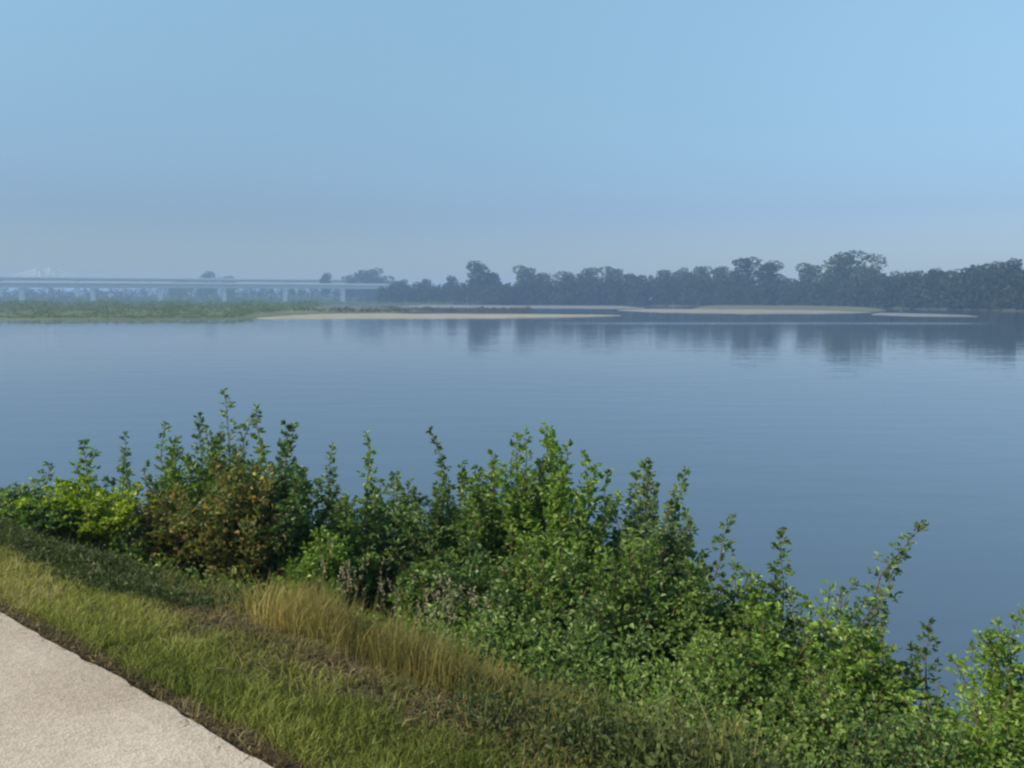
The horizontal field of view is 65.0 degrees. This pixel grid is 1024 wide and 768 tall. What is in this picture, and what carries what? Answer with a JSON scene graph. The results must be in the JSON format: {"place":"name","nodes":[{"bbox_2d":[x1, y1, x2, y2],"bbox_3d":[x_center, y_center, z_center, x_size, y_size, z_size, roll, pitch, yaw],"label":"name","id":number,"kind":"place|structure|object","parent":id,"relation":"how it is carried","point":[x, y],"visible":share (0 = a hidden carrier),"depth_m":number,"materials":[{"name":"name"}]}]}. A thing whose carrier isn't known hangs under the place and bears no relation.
{"place":"outdoors","nodes":[
{"label":"outdoors","id":0,"kind":"place"},
{"bbox_2d":[0,613,272,767],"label":"path","id":1,"kind":"structure","parent":0,"point":[57,710],"depth_m":3.03,"materials":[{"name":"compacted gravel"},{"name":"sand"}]},
{"bbox_2d":[2,609,274,767],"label":"path litter","id":2,"kind":"object","parent":1,"relation":"on","point":[157,694],"visible":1,"depth_m":3.28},
{"bbox_2d":[0,306,427,319],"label":"island","id":3,"kind":"structure","parent":0,"point":[256,315],"depth_m":231.97,"materials":[{"name":"plant"}]},
{"bbox_2d":[0,299,334,318],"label":"island thicket","id":4,"kind":"object","parent":3,"relation":"on","point":[43,306],"visible":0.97,"depth_m":303.15,"materials":[{"name":"plant"}]},
{"bbox_2d":[261,306,531,312],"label":"dry weeds","id":5,"kind":"object","parent":3,"relation":"on","point":[483,309],"visible":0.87,"depth_m":284.49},
{"bbox_2d":[0,528,659,767],"bbox_3d":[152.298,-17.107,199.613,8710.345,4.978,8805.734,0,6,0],"label":"ground","id":6,"kind":"structure","parent":0,"point":[368,689],"depth_m":3.31,"materials":[{"name":"green plant"}]},
{"bbox_2d":[0,483,63,521],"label":"shrub","id":7,"kind":"object","parent":6,"relation":"on","point":[7,493],"visible":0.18,"depth_m":8.34,"materials":[{"name":"green plant"}]},
{"bbox_2d":[0,498,92,535],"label":"shrub","id":8,"kind":"object","parent":6,"relation":"on","point":[31,520],"visible":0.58,"depth_m":7.48,"materials":[{"name":"green plant"}]},
{"bbox_2d":[12,461,89,496],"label":"shrub","id":9,"kind":"object","parent":6,"relation":"on","point":[35,480],"visible":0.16,"depth_m":9.55,"materials":[{"name":"green plant"}]},
{"bbox_2d":[1,476,157,548],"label":"shrub","id":10,"kind":"object","parent":6,"relation":"on","point":[103,522],"visible":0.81,"depth_m":7.74,"materials":[{"name":"green plant"}]},
{"bbox_2d":[67,439,109,498],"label":"shrub","id":11,"kind":"object","parent":6,"relation":"on","point":[88,464],"visible":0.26,"depth_m":9.10,"materials":[{"name":"green plant"}]},
{"bbox_2d":[89,431,167,548],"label":"shrub","id":12,"kind":"object","parent":6,"relation":"on","point":[127,471],"visible":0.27,"depth_m":9.04,"materials":[{"name":"green plant"}]},
{"bbox_2d":[125,459,167,550],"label":"shrub","id":13,"kind":"object","parent":6,"relation":"on","point":[161,477],"visible":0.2,"depth_m":8.64,"materials":[{"name":"green plant"}]},
{"bbox_2d":[146,421,184,511],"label":"shrub","id":14,"kind":"object","parent":6,"relation":"on","point":[172,453],"visible":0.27,"depth_m":9.48,"materials":[{"name":"green plant"}]},
{"bbox_2d":[126,482,212,574],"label":"shrub","id":15,"kind":"object","parent":6,"relation":"on","point":[160,522],"visible":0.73,"depth_m":7.92,"materials":[{"name":"green plant"}]},
{"bbox_2d":[177,411,225,497],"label":"shrub","id":16,"kind":"object","parent":6,"relation":"on","point":[197,437],"visible":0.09,"depth_m":8.93,"materials":[{"name":"green plant"}]},
{"bbox_2d":[155,438,258,579],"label":"shrub","id":17,"kind":"object","parent":6,"relation":"on","point":[198,493],"visible":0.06,"depth_m":8.49,"materials":[{"name":"green plant"}]},
{"bbox_2d":[200,388,253,482],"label":"shrub","id":18,"kind":"object","parent":6,"relation":"on","point":[221,441],"visible":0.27,"depth_m":8.62,"materials":[{"name":"green plant"}]},
{"bbox_2d":[169,451,312,592],"bbox_3d":[-2.642,1.431,7.801,1.248,1.575,1.349,-3,7,-28],"label":"shrub","id":19,"kind":"object","parent":6,"relation":"on","point":[240,545],"visible":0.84,"depth_m":7.64,"materials":[{"name":"green plant"}]},
{"bbox_2d":[205,438,319,589],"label":"shrub","id":20,"kind":"object","parent":6,"relation":"on","point":[262,457],"visible":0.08,"depth_m":8.18,"materials":[{"name":"green plant"}]},
{"bbox_2d":[226,404,299,499],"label":"shrub","id":21,"kind":"object","parent":6,"relation":"on","point":[253,435],"visible":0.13,"depth_m":8.57,"materials":[{"name":"green plant"}]},
{"bbox_2d":[262,420,309,500],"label":"shrub","id":22,"kind":"object","parent":6,"relation":"on","point":[280,461],"visible":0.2,"depth_m":8.39,"materials":[{"name":"green plant"}]},
{"bbox_2d":[251,462,346,589],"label":"shrub","id":23,"kind":"object","parent":6,"relation":"on","point":[299,507],"visible":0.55,"depth_m":7.77,"materials":[{"name":"green plant"}]},
{"bbox_2d":[268,525,372,615],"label":"shrub","id":24,"kind":"object","parent":6,"relation":"on","point":[308,564],"visible":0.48,"depth_m":7.34,"materials":[{"name":"green plant"}]},
{"bbox_2d":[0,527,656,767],"bbox_3d":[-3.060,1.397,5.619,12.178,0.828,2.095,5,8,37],"label":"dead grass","id":25,"kind":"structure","parent":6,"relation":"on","point":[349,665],"depth_m":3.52,"materials":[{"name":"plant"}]},
{"bbox_2d":[316,442,350,529],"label":"shrub","id":26,"kind":"object","parent":6,"relation":"on","point":[331,470],"visible":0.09,"depth_m":9.34,"materials":[{"name":"green plant"}]},
{"bbox_2d":[289,493,409,619],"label":"shrub","id":27,"kind":"object","parent":6,"relation":"on","point":[362,546],"visible":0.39,"depth_m":7.93,"materials":[{"name":"green plant"}]},
{"bbox_2d":[347,431,391,539],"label":"shrub","id":28,"kind":"object","parent":6,"relation":"on","point":[369,464],"visible":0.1,"depth_m":8.92,"materials":[{"name":"green plant"}]},
{"bbox_2d":[339,477,424,621],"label":"shrub","id":29,"kind":"object","parent":6,"relation":"on","point":[381,480],"depth_m":8.81,"materials":[{"name":"green plant"}]},
{"bbox_2d":[350,471,429,625],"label":"shrub","id":30,"kind":"object","parent":6,"relation":"on","point":[385,519],"visible":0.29,"depth_m":8.29,"materials":[{"name":"green plant"}]},
{"bbox_2d":[313,537,490,668],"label":"grass seed heads","id":31,"kind":"object","parent":6,"relation":"on","point":[427,592],"depth_m":4.56,"materials":[{"name":"plant"}]},
{"bbox_2d":[386,562,470,642],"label":"shrub","id":32,"kind":"object","parent":6,"relation":"on","point":[419,592],"visible":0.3,"depth_m":6.78,"materials":[{"name":"green plant"}]},
{"bbox_2d":[383,471,495,607],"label":"shrub","id":33,"kind":"object","parent":6,"relation":"on","point":[430,552],"visible":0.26,"depth_m":7.86,"materials":[{"name":"green plant"}]},
{"bbox_2d":[421,426,467,542],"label":"shrub","id":34,"kind":"object","parent":6,"relation":"on","point":[442,466],"visible":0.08,"depth_m":8.51,"materials":[{"name":"green plant"}]},
{"bbox_2d":[141,546,784,767],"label":"golden grass","id":35,"kind":"structure","parent":6,"relation":"on","point":[321,618],"depth_m":4.16,"materials":[{"name":"plant"}]},
{"bbox_2d":[410,543,536,651],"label":"shrub","id":36,"kind":"object","parent":6,"relation":"on","point":[480,578],"visible":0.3,"depth_m":6.72,"materials":[{"name":"green plant"}]},
{"bbox_2d":[434,449,527,610],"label":"shrub","id":37,"kind":"object","parent":6,"relation":"on","point":[474,500],"visible":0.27,"depth_m":7.72,"materials":[{"name":"green plant"}]},
{"bbox_2d":[0,515,999,767],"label":"bank weeds","id":38,"kind":"object","parent":6,"relation":"on","point":[98,567],"visible":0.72,"depth_m":3.02,"materials":[{"name":"plant"}]},
{"bbox_2d":[455,583,555,681],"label":"shrub","id":39,"kind":"object","parent":6,"relation":"on","point":[508,616],"visible":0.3,"depth_m":6.19,"materials":[{"name":"green plant"}]},
{"bbox_2d":[5,494,1023,767],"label":"undergrowth","id":40,"kind":"object","parent":6,"relation":"on","point":[133,552],"visible":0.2,"depth_m":4.97,"materials":[{"name":"green plant"}]},
{"bbox_2d":[463,431,566,609],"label":"shrub","id":41,"kind":"object","parent":6,"relation":"on","point":[529,485],"visible":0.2,"depth_m":7.69,"materials":[{"name":"green plant"}]},
{"bbox_2d":[483,421,618,689],"bbox_3d":[0.270,1.772,7.806,1.309,2.844,1.453,-3,7,-29],"label":"shrub","id":42,"kind":"object","parent":6,"relation":"on","point":[553,447],"visible":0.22,"depth_m":7.64,"materials":[{"name":"green plant"}]},
{"bbox_2d":[493,528,637,689],"bbox_3d":[0.445,1.907,6.495,1.183,1.502,1.218,0,6,0],"label":"shrub","id":43,"kind":"object","parent":6,"relation":"on","point":[548,588],"visible":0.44,"depth_m":6.46,"materials":[{"name":"green plant"}]},
{"bbox_2d":[518,449,649,629],"bbox_3d":[0.688,1.875,7.448,1.129,2.591,1.114,-4,7,-30],"label":"shrub","id":44,"kind":"object","parent":6,"relation":"on","point":[590,551],"visible":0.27,"depth_m":7.29,"materials":[{"name":"green plant"}]},
{"bbox_2d":[521,591,669,715],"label":"shrub","id":45,"kind":"object","parent":6,"relation":"on","point":[592,605],"visible":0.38,"depth_m":5.77,"materials":[{"name":"green plant"}]},
{"bbox_2d":[561,527,704,711],"bbox_3d":[0.976,1.942,6.357,1.181,1.653,1.096,0,6,0],"label":"shrub","id":46,"kind":"object","parent":6,"relation":"on","point":[648,579],"visible":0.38,"depth_m":6.20,"materials":[{"name":"green plant"}]},
{"bbox_2d":[592,457,685,600],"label":"shrub","id":47,"kind":"object","parent":6,"relation":"on","point":[639,504],"visible":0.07,"depth_m":7.45,"materials":[{"name":"green plant"}]},
{"bbox_2d":[635,498,713,627],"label":"shrub","id":48,"kind":"object","parent":6,"relation":"on","point":[666,544],"visible":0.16,"depth_m":7.03,"materials":[{"name":"green plant"}]},
{"bbox_2d":[649,465,701,561],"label":"shrub","id":49,"kind":"object","parent":6,"relation":"on","point":[684,485],"visible":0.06,"depth_m":7.32,"materials":[{"name":"green plant"}]},
{"bbox_2d":[641,558,752,689],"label":"shrub","id":50,"kind":"object","parent":6,"relation":"on","point":[692,618],"visible":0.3,"depth_m":6.22,"materials":[{"name":"green plant"}]},
{"bbox_2d":[667,513,735,611],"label":"shrub","id":51,"kind":"object","parent":6,"relation":"on","point":[703,555],"visible":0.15,"depth_m":6.98,"materials":[{"name":"green plant"}]},
{"bbox_2d":[635,625,793,753],"bbox_3d":[1.272,2.139,5.480,0.934,0.959,1.004,-2,6,-17],"label":"shrub","id":52,"kind":"object","parent":6,"relation":"on","point":[714,638],"visible":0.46,"depth_m":5.37,"materials":[{"name":"green plant"}]},
{"bbox_2d":[696,556,793,662],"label":"shrub","id":53,"kind":"object","parent":6,"relation":"on","point":[753,594],"visible":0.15,"depth_m":6.34,"materials":[{"name":"green plant"}]},
{"bbox_2d":[706,601,839,764],"bbox_3d":[1.856,2.216,5.932,1.014,1.322,0.970,0,6,0],"label":"shrub","id":54,"kind":"object","parent":6,"relation":"on","point":[776,663],"visible":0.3,"depth_m":5.80,"materials":[{"name":"green plant"}]},
{"bbox_2d":[760,526,800,668],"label":"shrub","id":55,"kind":"object","parent":6,"relation":"on","point":[775,586],"visible":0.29,"depth_m":6.80,"materials":[{"name":"green plant"}]},
{"bbox_2d":[731,586,837,765],"bbox_3d":[2.079,2.311,6.191,0.840,1.562,0.826,0,6,0],"label":"shrub","id":56,"kind":"object","parent":6,"relation":"on","point":[801,625],"visible":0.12,"depth_m":6.06,"materials":[{"name":"green plant"}]},
{"bbox_2d":[733,653,917,767],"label":"shrub","id":57,"kind":"object","parent":6,"relation":"on","point":[825,700],"visible":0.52,"depth_m":5.09,"materials":[{"name":"green plant"}]},
{"bbox_2d":[797,579,875,666],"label":"shrub","id":58,"kind":"object","parent":6,"relation":"on","point":[808,604],"visible":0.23,"depth_m":6.13,"materials":[{"name":"green plant"}]},
{"bbox_2d":[790,616,905,767],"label":"shrub","id":59,"kind":"object","parent":6,"relation":"on","point":[891,687],"visible":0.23,"depth_m":5.61,"materials":[{"name":"green plant"}]},
{"bbox_2d":[813,519,928,654],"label":"shrub","id":60,"kind":"object","parent":6,"relation":"on","point":[872,605],"visible":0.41,"depth_m":6.52,"materials":[{"name":"green plant"}]},
{"bbox_2d":[829,628,949,763],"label":"shrub","id":61,"kind":"object","parent":6,"relation":"on","point":[885,668],"visible":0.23,"depth_m":5.69,"materials":[{"name":"green plant"}]},
{"bbox_2d":[821,708,978,767],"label":"shrub","id":62,"kind":"object","parent":6,"relation":"on","point":[891,750],"visible":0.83,"depth_m":4.50,"materials":[{"name":"green plant"}]},
{"bbox_2d":[887,617,946,759],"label":"shrub","id":63,"kind":"object","parent":6,"relation":"on","point":[925,651],"visible":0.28,"depth_m":6.05,"materials":[{"name":"green plant"}]},
{"bbox_2d":[894,679,1023,767],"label":"shrub","id":64,"kind":"object","parent":6,"relation":"on","point":[995,742],"visible":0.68,"depth_m":4.85,"materials":[{"name":"green plant"}]},
{"bbox_2d":[934,603,1023,767],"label":"shrub","id":65,"kind":"object","parent":6,"relation":"on","point":[1012,689],"visible":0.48,"depth_m":5.46,"materials":[{"name":"green plant"}]},
{"bbox_2d":[262,313,621,317],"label":"sandbar","id":66,"kind":"structure","parent":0,"point":[382,315],"depth_m":220.68,"materials":[{"name":"sand"}]},
{"bbox_2d":[0,305,1023,751],"bbox_3d":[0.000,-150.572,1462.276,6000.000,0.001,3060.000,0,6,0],"label":"water","id":67,"kind":"structure","parent":0,"point":[840,447],"depth_m":34.83,"materials":[{"name":"blue liquid"}]},
{"bbox_2d":[0,0,1023,299],"label":"sky","id":68,"kind":"structure","parent":0,"point":[412,141],"materials":[{"name":"blue"}]},
{"bbox_2d":[1,300,1023,310],"bbox_3d":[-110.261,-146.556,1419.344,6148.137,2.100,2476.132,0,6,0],"label":"bank","id":69,"kind":"structure","parent":0,"point":[982,308],"depth_m":543.63,"materials":[{"name":"green plant"}]},
{"bbox_2d":[0,294,375,301],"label":"bridge scrub","id":70,"kind":"object","parent":69,"relation":"on","point":[126,298],"visible":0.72,"depth_m":856.75,"materials":[{"name":"plant"}]},
{"bbox_2d":[3,288,377,301],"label":"distant wood","id":71,"kind":"object","parent":69,"relation":"on","point":[198,293],"visible":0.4,"depth_m":994.47,"materials":[{"name":"plant"}]},
{"bbox_2d":[0,281,389,301],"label":"road bridge","id":72,"kind":"structure","parent":69,"relation":"on","point":[159,286],"depth_m":802.53,"materials":[{"name":"concrete"}]},
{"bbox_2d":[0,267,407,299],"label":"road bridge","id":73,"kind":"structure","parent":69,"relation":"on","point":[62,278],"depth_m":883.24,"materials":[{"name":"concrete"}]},
{"bbox_2d":[198,271,216,296],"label":"tree","id":74,"kind":"object","parent":69,"relation":"on","point":[210,274],"visible":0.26,"depth_m":1082.78,"materials":[{"name":"green plant"}]},
{"bbox_2d":[212,276,236,294],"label":"tree","id":75,"kind":"object","parent":69,"relation":"on","point":[224,282],"visible":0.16,"depth_m":1081.19,"materials":[{"name":"green plant"}]},
{"bbox_2d":[319,272,331,298],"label":"tree","id":76,"kind":"object","parent":69,"relation":"on","point":[325,277],"visible":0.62,"depth_m":913.85,"materials":[{"name":"green plant"}]},
{"bbox_2d":[339,274,356,301],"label":"tree","id":77,"kind":"object","parent":69,"relation":"on","point":[348,291],"visible":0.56,"depth_m":903.28,"materials":[{"name":"green plant"}]},
{"bbox_2d":[253,301,478,304],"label":"bank meadow","id":78,"kind":"structure","parent":69,"relation":"on","point":[356,303],"depth_m":580.08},
{"bbox_2d":[351,267,394,301],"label":"tree","id":79,"kind":"object","parent":69,"relation":"on","point":[367,277],"visible":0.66,"depth_m":886.02,"materials":[{"name":"green plant"}]},
{"bbox_2d":[391,279,412,297],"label":"tree","id":80,"kind":"object","parent":69,"relation":"on","point":[397,284],"visible":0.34,"depth_m":693.78,"materials":[{"name":"green plant"}]},
{"bbox_2d":[410,278,436,289],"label":"tree","id":81,"kind":"object","parent":69,"relation":"on","point":[424,283],"visible":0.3,"depth_m":667.96,"materials":[{"name":"green plant"}]},
{"bbox_2d":[441,275,458,292],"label":"tree","id":82,"kind":"object","parent":69,"relation":"on","point":[451,279],"visible":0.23,"depth_m":623.53,"materials":[{"name":"green plant"}]},
{"bbox_2d":[465,260,499,290],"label":"tree","id":83,"kind":"object","parent":69,"relation":"on","point":[479,268],"visible":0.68,"depth_m":602.33,"materials":[{"name":"green plant"}]},
{"bbox_2d":[512,265,535,285],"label":"tree","id":84,"kind":"object","parent":69,"relation":"on","point":[525,272],"visible":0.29,"depth_m":595.93,"materials":[{"name":"green plant"}]},
{"bbox_2d":[555,271,577,296],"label":"tree","id":85,"kind":"object","parent":69,"relation":"on","point":[565,274],"visible":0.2,"depth_m":590.36,"materials":[{"name":"green plant"}]},
{"bbox_2d":[575,267,599,298],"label":"tree","id":86,"kind":"object","parent":69,"relation":"on","point":[589,271],"visible":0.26,"depth_m":577.29,"materials":[{"name":"green plant"}]},
{"bbox_2d":[598,266,623,281],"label":"tree","id":87,"kind":"object","parent":69,"relation":"on","point":[612,272],"visible":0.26,"depth_m":573.96,"materials":[{"name":"green plant"}]},
{"bbox_2d":[624,273,646,291],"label":"tree","id":88,"kind":"object","parent":69,"relation":"on","point":[631,275],"visible":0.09,"depth_m":577.41,"materials":[{"name":"green plant"}]},
{"bbox_2d":[648,270,674,296],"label":"tree","id":89,"kind":"object","parent":69,"relation":"on","point":[666,273],"visible":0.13,"depth_m":561.30,"materials":[{"name":"green plant"}]},
{"bbox_2d":[671,267,694,295],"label":"tree","id":90,"kind":"object","parent":69,"relation":"on","point":[679,273],"visible":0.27,"depth_m":554.21,"materials":[{"name":"green plant"}]},
{"bbox_2d":[375,264,1023,309],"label":"riverside wood","id":91,"kind":"object","parent":69,"relation":"on","point":[920,290],"visible":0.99,"depth_m":504.24,"materials":[{"name":"plant"}]},
{"bbox_2d":[691,266,711,282],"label":"tree","id":92,"kind":"object","parent":69,"relation":"on","point":[702,271],"visible":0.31,"depth_m":543.16,"materials":[{"name":"green plant"}]},
{"bbox_2d":[704,266,731,294],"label":"tree","id":93,"kind":"object","parent":69,"relation":"on","point":[718,271],"visible":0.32,"depth_m":536.80,"materials":[{"name":"green plant"}]},
{"bbox_2d":[725,256,761,303],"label":"tree","id":94,"kind":"object","parent":69,"relation":"on","point":[745,264],"visible":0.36,"depth_m":518.97,"materials":[{"name":"green plant"}]},
{"bbox_2d":[753,260,786,298],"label":"tree","id":95,"kind":"object","parent":69,"relation":"on","point":[771,271],"visible":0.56,"depth_m":502.71,"materials":[{"name":"green plant"}]},
{"bbox_2d":[795,262,822,283],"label":"tree","id":96,"kind":"object","parent":69,"relation":"on","point":[813,272],"visible":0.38,"depth_m":495.82,"materials":[{"name":"green plant"}]},
{"bbox_2d":[821,249,868,284],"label":"tree","id":97,"kind":"object","parent":69,"relation":"on","point":[840,269],"visible":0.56,"depth_m":462.84,"materials":[{"name":"green plant"}]},
{"bbox_2d":[849,265,875,300],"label":"tree","id":98,"kind":"object","parent":69,"relation":"on","point":[868,271],"visible":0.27,"depth_m":447.96,"materials":[{"name":"green plant"}]},
{"bbox_2d":[865,253,887,280],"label":"tree","id":99,"kind":"object","parent":69,"relation":"on","point":[873,259],"visible":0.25,"depth_m":453.87,"materials":[{"name":"green plant"}]},
{"bbox_2d":[874,270,907,287],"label":"tree","id":100,"kind":"object","parent":69,"relation":"on","point":[896,275],"visible":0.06,"depth_m":423.11,"materials":[{"name":"green plant"}]},
{"bbox_2d":[892,270,922,296],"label":"tree","id":101,"kind":"object","parent":69,"relation":"on","point":[908,273],"visible":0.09,"depth_m":403.05,"materials":[{"name":"green plant"}]},
{"bbox_2d":[924,268,958,281],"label":"tree","id":102,"kind":"object","parent":69,"relation":"on","point":[934,273],"visible":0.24,"depth_m":387.35,"materials":[{"name":"green plant"}]},
{"bbox_2d":[961,261,1000,291],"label":"tree","id":103,"kind":"object","parent":69,"relation":"on","point":[975,271],"visible":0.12,"depth_m":356.27,"materials":[{"name":"green plant"}]},
{"bbox_2d":[983,258,1023,304],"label":"tree","id":104,"kind":"object","parent":69,"relation":"on","point":[1012,265],"visible":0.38,"depth_m":341.39,"materials":[{"name":"green plant"}]},
{"bbox_2d":[403,305,638,308],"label":"sandbar","id":105,"kind":"structure","parent":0,"point":[545,306],"depth_m":474.62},
{"bbox_2d":[624,309,869,312],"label":"sandbar","id":106,"kind":"structure","parent":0,"point":[732,311],"depth_m":297.43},
{"bbox_2d":[694,305,885,310],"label":"sandbar","id":107,"kind":"structure","parent":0,"point":[783,307],"depth_m":393.41,"materials":[{"name":"sand"}]},
{"bbox_2d":[871,313,977,316],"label":"sandbar","id":108,"kind":"structure","parent":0,"point":[907,314],"depth_m":242.41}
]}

